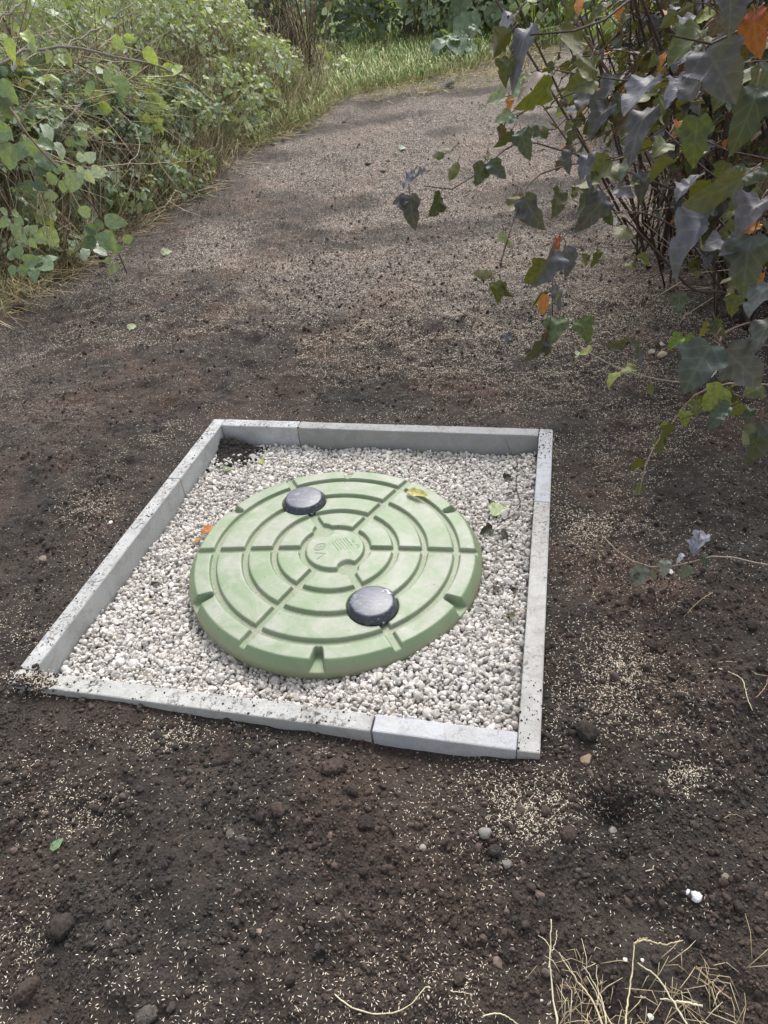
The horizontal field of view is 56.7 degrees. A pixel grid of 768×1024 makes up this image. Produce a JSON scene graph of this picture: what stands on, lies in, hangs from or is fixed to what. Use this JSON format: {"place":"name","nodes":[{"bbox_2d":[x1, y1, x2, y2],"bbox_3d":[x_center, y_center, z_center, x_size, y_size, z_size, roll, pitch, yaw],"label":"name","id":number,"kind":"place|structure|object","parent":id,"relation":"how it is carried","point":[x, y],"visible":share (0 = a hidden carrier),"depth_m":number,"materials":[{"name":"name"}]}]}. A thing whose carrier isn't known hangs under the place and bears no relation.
{"place":"outdoors","nodes":[
{"label":"outdoors","id":0,"kind":"place"},
{"bbox_2d":[60,443,536,743],"bbox_3d":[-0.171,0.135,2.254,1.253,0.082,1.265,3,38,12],"label":"gravel","id":1,"kind":"structure","parent":0,"point":[249,479],"depth_m":2.03,"materials":[{"name":"gravel"}]},
{"bbox_2d":[151,581,158,586],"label":"withered leaf","id":2,"kind":"object","parent":1,"relation":"on","point":[154,584],"visible":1,"depth_m":2.19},
{"bbox_2d":[201,525,213,533],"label":"fallen leaf","id":3,"kind":"object","parent":1,"relation":"on","point":[206,529],"visible":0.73,"depth_m":2.39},
{"bbox_2d":[258,457,263,463],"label":"fallen leaf","id":4,"kind":"object","parent":1,"relation":"on","point":[261,460],"visible":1,"depth_m":2.73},
{"bbox_2d":[189,472,481,678],"bbox_3d":[-0.148,0.141,2.181,0.890,0.135,0.890,-6,37,0],"label":"tank lid","id":5,"kind":"object","parent":1,"relation":"on","point":[331,575],"visible":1,"depth_m":2.07,"materials":[{"name":"green plastic"}]},
{"bbox_2d":[407,487,427,496],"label":"fallen leaf","id":6,"kind":"object","parent":5,"relation":"on","point":[414,491],"visible":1,"depth_m":2.35,"materials":[{"name":"plant"}]},
{"bbox_2d":[480,522,493,534],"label":"withered leaf","id":7,"kind":"object","parent":1,"relation":"on","point":[487,529],"visible":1,"depth_m":2.26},
{"bbox_2d":[470,502,505,515],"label":"fallen leaf","id":8,"kind":"object","parent":1,"relation":"on","point":[495,509],"visible":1,"depth_m":2.34,"materials":[{"name":"green plant"}]},
{"bbox_2d":[497,529,507,540],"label":"withered leaf","id":9,"kind":"object","parent":1,"relation":"on","point":[503,533],"visible":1,"depth_m":2.24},
{"bbox_2d":[503,472,510,480],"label":"withered leaf","id":10,"kind":"object","parent":1,"relation":"on","point":[506,477],"visible":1,"depth_m":2.50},
{"bbox_2d":[500,438,520,522],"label":"twig","id":11,"kind":"object","parent":1,"relation":"on","point":[515,488],"visible":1,"depth_m":2.34,"materials":[{"name":"brown plant"}]},
{"bbox_2d":[0,0,767,1023],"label":"soil ground","id":12,"kind":"structure","parent":0,"point":[402,120],"depth_m":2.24,"materials":[{"name":"soil"}]},
{"bbox_2d":[10,302,24,311],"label":"soil clod","id":13,"kind":"object","parent":12,"relation":"on","point":[19,304],"visible":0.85,"depth_m":3.89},
{"bbox_2d":[13,976,40,1005],"bbox_3d":[-0.635,0.852,1.268,0.038,0.045,0.051,18,43,29],"label":"soil clod","id":14,"kind":"object","parent":12,"relation":"on","point":[26,990],"visible":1,"depth_m":1.25,"materials":[{"name":"soil"}]},
{"bbox_2d":[0,162,61,253],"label":"bramble bush","id":15,"kind":"object","parent":12,"relation":"on","point":[53,195],"visible":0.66,"depth_m":4.34,"materials":[{"name":"green plant"}]},
{"bbox_2d":[0,221,82,276],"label":"leafy bush","id":16,"kind":"object","parent":12,"relation":"on","point":[72,247],"visible":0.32,"depth_m":4.42,"materials":[{"name":"green plant"}]},
{"bbox_2d":[38,555,46,563],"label":"stone","id":17,"kind":"object","parent":12,"relation":"on","point":[42,559],"visible":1,"depth_m":2.23,"materials":[{"name":"stone"}]},
{"bbox_2d":[50,838,62,850],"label":"fallen leaf","id":18,"kind":"object","parent":12,"relation":"on","point":[55,844],"visible":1,"depth_m":1.47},
{"bbox_2d":[0,49,114,175],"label":"bramble bush","id":19,"kind":"object","parent":12,"relation":"on","point":[24,69],"visible":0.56,"depth_m":4.55,"materials":[{"name":"green plant"}]},
{"bbox_2d":[45,913,74,941],"bbox_3d":[-0.615,0.785,1.351,0.054,0.040,0.057,-27,42,-25],"label":"soil clod","id":20,"kind":"object","parent":12,"relation":"on","point":[59,927],"visible":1,"depth_m":1.34,"materials":[{"name":"soil"}]},
{"bbox_2d":[0,0,124,65],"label":"hedge bush","id":21,"kind":"object","parent":12,"relation":"on","point":[39,12],"visible":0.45,"depth_m":5.62,"materials":[{"name":"green plant"}]},
{"bbox_2d":[0,107,132,282],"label":"bramble cane","id":22,"kind":"object","parent":12,"relation":"on","point":[11,155],"visible":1,"depth_m":3.79,"materials":[{"name":"green plant"}]},
{"bbox_2d":[11,35,174,157],"bbox_3d":[-2.352,-3.129,5.352,1.378,0.790,1.453,-6,37,0],"label":"bramble bush","id":23,"kind":"object","parent":12,"relation":"on","point":[116,101],"visible":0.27,"depth_m":5.20,"materials":[{"name":"green plant"}]},
{"bbox_2d":[39,152,156,233],"bbox_3d":[-2.096,-2.334,5.125,0.867,0.475,0.976,-6,37,0],"label":"leafy bush","id":24,"kind":"object","parent":12,"relation":"on","point":[132,203],"visible":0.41,"depth_m":4.96,"materials":[{"name":"green plant"}]},
{"bbox_2d":[21,479,185,673],"bbox_3d":[-0.837,0.213,2.255,0.049,0.171,0.876,4,38,13],"label":"edging board","id":25,"kind":"object","parent":12,"relation":"on","point":[115,570],"visible":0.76,"depth_m":2.16,"materials":[{"name":"concrete"}]},
{"bbox_2d":[98,254,110,260],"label":"soil clod","id":26,"kind":"object","parent":12,"relation":"on","point":[102,257],"visible":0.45,"depth_m":4.47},
{"bbox_2d":[0,0,215,130],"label":"bare branch","id":27,"kind":"object","parent":12,"relation":"on","point":[9,97],"visible":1,"depth_m":4.08,"materials":[{"name":"green plant"}]},
{"bbox_2d":[12,0,217,57],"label":"hedge bush","id":28,"kind":"object","parent":12,"relation":"on","point":[143,8],"visible":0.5,"depth_m":6.45,"materials":[{"name":"green plant"}]},
{"bbox_2d":[115,109,139,167],"bbox_3d":[-1.636,-2.415,4.560,0.115,0.292,0.485,-15,38,-11],"label":"dead cane","id":29,"kind":"object","parent":12,"relation":"on","point":[137,136],"visible":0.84,"depth_m":4.61,"materials":[{"name":"brown plant"}]},
{"bbox_2d":[127,323,135,329],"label":"fallen leaf","id":30,"kind":"object","parent":12,"relation":"on","point":[130,326],"visible":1,"depth_m":3.70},
{"bbox_2d":[134,1004,158,1023],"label":"soil clod","id":31,"kind":"object","parent":12,"relation":"on","point":[147,1014],"visible":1,"depth_m":1.22,"materials":[{"name":"stone"}]},
{"bbox_2d":[100,161,192,167],"bbox_3d":[-1.599,-2.373,4.853,0.051,0.251,1.360,2,38,11],"label":"dead cane","id":32,"kind":"object","parent":12,"relation":"on","point":[140,163],"visible":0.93,"depth_m":4.75,"materials":[{"name":"brown plant"}]},
{"bbox_2d":[160,248,171,254],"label":"fallen leaf","id":33,"kind":"object","parent":12,"relation":"on","point":[164,251],"visible":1,"depth_m":4.58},
{"bbox_2d":[125,135,216,199],"bbox_3d":[-1.732,-2.756,5.707,0.757,0.478,1.200,-6,37,0],"label":"leafy bush","id":34,"kind":"object","parent":12,"relation":"on","point":[181,167],"visible":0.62,"depth_m":5.45,"materials":[{"name":"green plant"}]},
{"bbox_2d":[116,63,238,148],"bbox_3d":[-2.007,-3.550,6.226,1.199,0.603,1.252,19,44,29],"label":"leafy bush","id":35,"kind":"object","parent":12,"relation":"on","point":[198,104],"visible":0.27,"depth_m":6.06,"materials":[{"name":"green plant"}]},
{"bbox_2d":[0,0,355,305],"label":"dry stems","id":36,"kind":"object","parent":12,"relation":"on","point":[118,145],"visible":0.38,"depth_m":5.22,"materials":[{"name":"plant"}]},
{"bbox_2d":[173,834,184,845],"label":"soil clod","id":37,"kind":"object","parent":12,"relation":"on","point":[178,840],"visible":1,"depth_m":1.46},
{"bbox_2d":[150,150,224,202],"bbox_3d":[-1.376,-2.389,5.158,0.618,0.434,0.235,-2,37,6],"label":"dead cane","id":38,"kind":"object","parent":12,"relation":"on","point":[179,188],"visible":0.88,"depth_m":5.13,"materials":[{"name":"brown plant"}]},
{"bbox_2d":[8,669,374,741],"bbox_3d":[-0.489,0.522,1.798,0.964,0.170,0.049,4,38,13],"label":"edging board","id":39,"kind":"object","parent":12,"relation":"on","point":[358,725],"visible":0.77,"depth_m":1.72,"materials":[{"name":"concrete"}]},
{"bbox_2d":[168,419,224,497],"bbox_3d":[-0.698,-0.180,2.752,0.049,0.170,0.418,4,38,13],"label":"edging board","id":40,"kind":"object","parent":12,"relation":"on","point":[204,453],"visible":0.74,"depth_m":2.68,"materials":[{"name":"concrete"}]},
{"bbox_2d":[121,0,279,62],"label":"leafy bush","id":41,"kind":"object","parent":12,"relation":"on","point":[229,4],"visible":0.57,"depth_m":6.95,"materials":[{"name":"green plant"}]},
{"bbox_2d":[216,752,229,764],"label":"soil clod","id":42,"kind":"object","parent":12,"relation":"on","point":[224,758],"visible":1,"depth_m":1.62,"materials":[{"name":"soil"}]},
{"bbox_2d":[141,0,314,23],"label":"leafy bush","id":43,"kind":"object","parent":12,"relation":"on","point":[249,4],"visible":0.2,"depth_m":8.62,"materials":[{"name":"green plant"}]},
{"bbox_2d":[186,50,282,124],"bbox_3d":[-1.604,-4.200,6.969,1.166,0.549,1.498,-6,37,0],"label":"leafy bush","id":44,"kind":"object","parent":12,"relation":"on","point":[227,67],"visible":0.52,"depth_m":6.72,"materials":[{"name":"green plant"}]},
{"bbox_2d":[235,835,246,842],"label":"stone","id":45,"kind":"object","parent":12,"relation":"on","point":[241,839],"visible":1,"depth_m":1.46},
{"bbox_2d":[215,95,281,142],"bbox_3d":[-1.418,-3.976,7.103,0.762,0.366,1.282,-6,37,0],"label":"leafy bush","id":46,"kind":"object","parent":12,"relation":"on","point":[259,113],"visible":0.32,"depth_m":6.77,"materials":[{"name":"green plant"}]},
{"bbox_2d":[249,745,259,754],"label":"soil clod","id":47,"kind":"object","parent":12,"relation":"on","point":[254,749],"visible":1,"depth_m":1.63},
{"bbox_2d":[256,928,261,935],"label":"stone","id":48,"kind":"object","parent":12,"relation":"on","point":[258,931],"visible":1,"depth_m":1.32,"materials":[{"name":"stone"}]},
{"bbox_2d":[255,811,265,824],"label":"soil clod","id":49,"kind":"object","parent":12,"relation":"on","point":[260,816],"visible":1,"depth_m":1.48,"materials":[{"name":"soil"}]},
{"bbox_2d":[222,419,300,448],"bbox_3d":[-0.478,-0.283,2.855,0.315,0.170,0.049,3,38,12],"label":"edging board","id":50,"kind":"object","parent":12,"relation":"on","point":[283,433],"visible":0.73,"depth_m":2.81,"materials":[{"name":"concrete"}]},
{"bbox_2d":[227,30,303,92],"bbox_3d":[-1.393,-4.926,7.688,1.062,0.547,1.626,-6,37,0],"label":"leafy bush","id":51,"kind":"object","parent":12,"relation":"on","point":[282,48],"visible":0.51,"depth_m":7.47,"materials":[{"name":"green plant"}]},
{"bbox_2d":[203,0,330,75],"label":"twiggy shrub","id":52,"kind":"object","parent":12,"relation":"on","point":[291,33],"visible":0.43,"depth_m":8.79,"materials":[{"name":"brown plant"}]},
{"bbox_2d":[266,739,276,749],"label":"soil clod","id":53,"kind":"object","parent":12,"relation":"on","point":[271,744],"visible":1,"depth_m":1.65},
{"bbox_2d":[270,802,284,817],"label":"soil clod","id":54,"kind":"object","parent":12,"relation":"on","point":[277,809],"visible":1,"depth_m":1.47,"materials":[{"name":"soil"}]},
{"bbox_2d":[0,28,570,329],"bbox_3d":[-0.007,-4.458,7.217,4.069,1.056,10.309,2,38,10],"label":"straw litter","id":55,"kind":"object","parent":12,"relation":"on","point":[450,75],"visible":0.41,"depth_m":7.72,"materials":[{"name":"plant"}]},
{"bbox_2d":[0,0,655,307],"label":"rough grass","id":56,"kind":"structure","parent":12,"relation":"on","point":[399,48],"depth_m":8.84,"materials":[{"name":"plant"}]},
{"bbox_2d":[320,756,346,775],"bbox_3d":[-0.111,0.570,1.580,0.062,0.050,0.053,-6,37,0],"label":"soil clod","id":57,"kind":"object","parent":12,"relation":"on","point":[335,765],"visible":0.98,"depth_m":1.56,"materials":[{"name":"soil"}]},
{"bbox_2d":[311,40,356,75],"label":"leafy bush","id":58,"kind":"object","parent":12,"relation":"on","point":[342,56],"visible":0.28,"depth_m":9.41,"materials":[{"name":"green plant"}]},
{"bbox_2d":[346,784,357,796],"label":"soil clod","id":59,"kind":"object","parent":12,"relation":"on","point":[352,792],"visible":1,"depth_m":1.52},
{"bbox_2d":[297,0,414,47],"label":"back shrub","id":60,"kind":"object","parent":12,"relation":"on","point":[340,15],"visible":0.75,"depth_m":11.00,"materials":[{"name":"green plant"}]},
{"bbox_2d":[358,814,374,830],"bbox_3d":[-0.036,0.640,1.465,0.035,0.030,0.031,-6,37,0],"label":"soil clod","id":61,"kind":"object","parent":12,"relation":"on","point":[365,821],"visible":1,"depth_m":1.46,"materials":[{"name":"soil"}]},
{"bbox_2d":[0,74,767,1023],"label":"grass seed","id":62,"kind":"object","parent":12,"relation":"on","point":[550,584],"depth_m":2.18,"materials":[{"name":"plant"}]},
{"bbox_2d":[345,0,452,42],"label":"back shrub","id":63,"kind":"object","parent":12,"relation":"on","point":[403,5],"visible":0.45,"depth_m":11.10,"materials":[{"name":"green plant"}]},
{"bbox_2d":[335,986,469,1014],"bbox_3d":[0.028,0.824,1.199,0.234,0.011,0.039,-4,37,3],"label":"dry stalk","id":64,"kind":"object","parent":12,"relation":"on","point":[390,1012],"visible":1,"depth_m":1.19,"materials":[{"name":"plant"}]},
{"bbox_2d":[298,422,538,457],"bbox_3d":[0.122,-0.248,2.725,0.912,0.170,0.049,3,38,12],"label":"edging board","id":65,"kind":"object","parent":12,"relation":"on","point":[490,441],"visible":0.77,"depth_m":2.67,"materials":[{"name":"concrete"}]},
{"bbox_2d":[419,844,426,850],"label":"stone","id":66,"kind":"object","parent":12,"relation":"on","point":[422,847],"visible":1,"depth_m":1.42,"materials":[{"name":"stone"}]},
{"bbox_2d":[372,714,517,758],"bbox_3d":[0.143,0.561,1.655,0.324,0.170,0.049,4,38,13],"label":"edging board","id":67,"kind":"object","parent":12,"relation":"on","point":[431,736],"visible":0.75,"depth_m":1.60,"materials":[{"name":"concrete"}]},
{"bbox_2d":[441,78,453,88],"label":"stone","id":68,"kind":"object","parent":12,"relation":"on","point":[448,83],"visible":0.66,"depth_m":8.06,"materials":[{"name":"stone"}]},
{"bbox_2d":[430,23,491,61],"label":"leafy bush","id":69,"kind":"object","parent":12,"relation":"on","point":[458,45],"visible":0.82,"depth_m":9.35,"materials":[{"name":"green plant"}]},
{"bbox_2d":[402,0,548,42],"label":"back shrub","id":70,"kind":"object","parent":12,"relation":"on","point":[461,15],"visible":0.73,"depth_m":10.34,"materials":[{"name":"green plant"}]},
{"bbox_2d":[478,827,491,838],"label":"stone","id":71,"kind":"object","parent":12,"relation":"on","point":[484,832],"visible":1,"depth_m":1.41,"materials":[{"name":"stone"}]},
{"bbox_2d":[487,844,502,857],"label":"soil clod","id":72,"kind":"object","parent":12,"relation":"on","point":[495,850],"visible":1,"depth_m":1.39,"materials":[{"name":"soil"}]},
{"bbox_2d":[483,1012,516,1023],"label":"dry stalk","id":73,"kind":"object","parent":12,"relation":"on","point":[498,1013],"visible":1,"depth_m":1.17,"materials":[{"name":"plant"}]},
{"bbox_2d":[502,860,511,868],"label":"stone","id":74,"kind":"object","parent":12,"relation":"on","point":[507,864],"visible":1,"depth_m":1.36,"materials":[{"name":"stone"}]},
{"bbox_2d":[511,890,523,903],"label":"soil clod","id":75,"kind":"object","parent":12,"relation":"on","point":[517,897],"visible":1,"depth_m":1.31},
{"bbox_2d":[517,502,549,759],"bbox_3d":[0.414,0.312,1.946,0.049,0.171,0.912,3,38,12],"label":"edging board","id":76,"kind":"object","parent":12,"relation":"on","point":[533,660],"visible":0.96,"depth_m":1.79,"materials":[{"name":"concrete"}]},
{"bbox_2d":[471,0,604,31],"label":"back shrub","id":77,"kind":"object","parent":12,"relation":"on","point":[533,10],"visible":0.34,"depth_m":10.36,"materials":[{"name":"green plant"}]},
{"bbox_2d":[536,896,545,908],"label":"soil clod","id":78,"kind":"object","parent":12,"relation":"on","point":[541,901],"visible":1,"depth_m":1.31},
{"bbox_2d":[534,429,552,502],"bbox_3d":[0.552,-0.100,2.470,0.049,0.171,0.444,3,38,12],"label":"edging board","id":79,"kind":"object","parent":12,"relation":"on","point":[543,481],"visible":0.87,"depth_m":2.39,"materials":[{"name":"concrete"}]},
{"bbox_2d":[538,919,557,1023],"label":"dry stalk","id":80,"kind":"object","parent":12,"relation":"on","point":[551,950],"visible":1,"depth_m":0.97,"materials":[{"name":"plant"}]},
{"bbox_2d":[561,825,576,843],"bbox_3d":[0.365,0.636,1.405,0.034,0.020,0.037,-6,37,0],"label":"soil clod","id":81,"kind":"object","parent":12,"relation":"on","point":[568,834],"visible":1,"depth_m":1.40,"materials":[{"name":"soil"}]},
{"bbox_2d":[567,729,575,737],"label":"soil clod","id":82,"kind":"object","parent":12,"relation":"on","point":[571,733],"visible":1,"depth_m":1.59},
{"bbox_2d":[392,0,767,388],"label":"purple leaf shrub","id":83,"kind":"object","parent":12,"relation":"on","point":[658,23],"visible":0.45,"depth_m":2.25,"materials":[{"name":"green plant"}]},
{"bbox_2d":[559,952,602,1023],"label":"dry stalk","id":84,"kind":"object","parent":12,"relation":"on","point":[599,1016],"visible":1,"depth_m":0.95,"materials":[{"name":"plant"}]},
{"bbox_2d":[580,754,591,763],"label":"stone","id":85,"kind":"object","parent":12,"relation":"on","point":[584,759],"visible":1,"depth_m":1.54,"materials":[{"name":"stone"}]},
{"bbox_2d":[575,719,598,742],"bbox_3d":[0.450,0.488,1.584,0.045,0.047,0.052,-34,45,-32],"label":"soil clod","id":86,"kind":"object","parent":12,"relation":"on","point":[586,730],"visible":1,"depth_m":1.57,"materials":[{"name":"soil"}]},
{"bbox_2d":[583,966,606,1023],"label":"dry stalk","id":87,"kind":"object","parent":12,"relation":"on","point":[601,998],"visible":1,"depth_m":0.94,"materials":[{"name":"plant"}]},
{"bbox_2d":[596,965,611,1023],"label":"dry stalk","id":88,"kind":"object","parent":12,"relation":"on","point":[599,997],"visible":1,"depth_m":0.95,"materials":[{"name":"plant"}]},
{"bbox_2d":[609,826,616,832],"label":"stone","id":89,"kind":"object","parent":12,"relation":"on","point":[612,829],"visible":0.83,"depth_m":1.47,"materials":[{"name":"stone"}]},
{"bbox_2d":[490,0,767,585],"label":"ivy","id":90,"kind":"object","parent":12,"relation":"on","point":[719,71],"visible":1,"depth_m":1.13,"materials":[{"name":"green plant"}]},
{"bbox_2d":[524,914,767,1023],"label":"dry stalks","id":91,"kind":"object","parent":12,"relation":"on","point":[587,1014],"visible":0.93,"depth_m":1.18,"materials":[{"name":"plant"}]},
{"bbox_2d":[643,638,657,650],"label":"soil clod","id":92,"kind":"object","parent":12,"relation":"on","point":[651,644],"visible":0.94,"depth_m":1.76,"materials":[{"name":"soil"}]},
{"bbox_2d":[647,1013,653,1020],"bbox_3d":[0.437,0.828,1.167,0.010,0.008,0.011,-6,37,0],"label":"white chip","id":93,"kind":"object","parent":12,"relation":"on","point":[649,1015],"visible":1,"depth_m":1.16,"materials":[{"name":"stone"}]},
{"bbox_2d":[556,0,746,143],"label":"evergreen bush","id":94,"kind":"object","parent":12,"relation":"on","point":[605,26],"visible":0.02,"depth_m":5.71,"materials":[{"name":"green plant"}]},
{"bbox_2d":[648,349,654,354],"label":"stone","id":95,"kind":"object","parent":12,"relation":"on","point":[651,351],"visible":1,"depth_m":3.01,"materials":[{"name":"stone"}]},
{"bbox_2d":[625,937,682,1023],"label":"dry stalk","id":96,"kind":"object","parent":12,"relation":"on","point":[639,940],"visible":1,"depth_m":0.98,"materials":[{"name":"plant"}]},
{"bbox_2d":[657,351,666,357],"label":"stone","id":97,"kind":"object","parent":12,"relation":"on","point":[661,354],"visible":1,"depth_m":2.97,"materials":[{"name":"stone"}]},
{"bbox_2d":[637,962,687,1023],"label":"dry stalk","id":98,"kind":"object","parent":12,"relation":"on","point":[678,1010],"visible":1,"depth_m":0.94,"materials":[{"name":"plant"}]},
{"bbox_2d":[660,998,702,1006],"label":"dry stalk","id":99,"kind":"object","parent":12,"relation":"on","point":[693,1004],"visible":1,"depth_m":0.94,"materials":[{"name":"plant"}]},
{"bbox_2d":[687,928,702,947],"bbox_3d":[0.544,0.745,1.246,0.027,0.021,0.031,-6,37,0],"label":"soil clod","id":100,"kind":"object","parent":12,"relation":"on","point":[693,934],"visible":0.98,"depth_m":1.24,"materials":[{"name":"soil"}]},
{"bbox_2d":[691,891,701,902],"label":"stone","id":101,"kind":"object","parent":12,"relation":"on","point":[696,897],"visible":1,"depth_m":1.29,"materials":[{"name":"stone"}]},
{"bbox_2d":[647,5,767,186],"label":"evergreen bush","id":102,"kind":"object","parent":12,"relation":"on","point":[680,150],"visible":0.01,"depth_m":4.21,"materials":[{"name":"green plant"}]},
{"bbox_2d":[696,966,730,998],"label":"dry stalk","id":103,"kind":"object","parent":12,"relation":"on","point":[714,984],"visible":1,"depth_m":0.96,"materials":[{"name":"plant"}]},
{"bbox_2d":[720,873,728,880],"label":"stone","id":104,"kind":"object","parent":12,"relation":"on","point":[726,875],"visible":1,"depth_m":1.31,"materials":[{"name":"stone"}]},
{"bbox_2d":[718,668,752,710],"bbox_3d":[0.824,0.405,1.643,0.034,0.006,0.130,-12,37,-7],"label":"root","id":105,"kind":"object","parent":12,"relation":"on","point":[744,685],"visible":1,"depth_m":1.65,"materials":[{"name":"plant"}]},
{"bbox_2d":[733,901,744,914],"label":"soil clod","id":106,"kind":"object","parent":12,"relation":"on","point":[739,907],"visible":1,"depth_m":1.27,"materials":[{"name":"soil"}]},
{"bbox_2d":[744,880,756,899],"bbox_3d":[0.668,0.690,1.296,0.020,0.024,0.042,22,45,32],"label":"soil clod","id":107,"kind":"object","parent":12,"relation":"on","point":[750,892],"visible":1,"depth_m":1.29,"materials":[{"name":"soil"}]},
{"bbox_2d":[746,618,758,630],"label":"soil clod","id":108,"kind":"object","parent":12,"relation":"on","point":[752,624],"visible":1,"depth_m":1.78,"materials":[{"name":"soil"}]}
]}

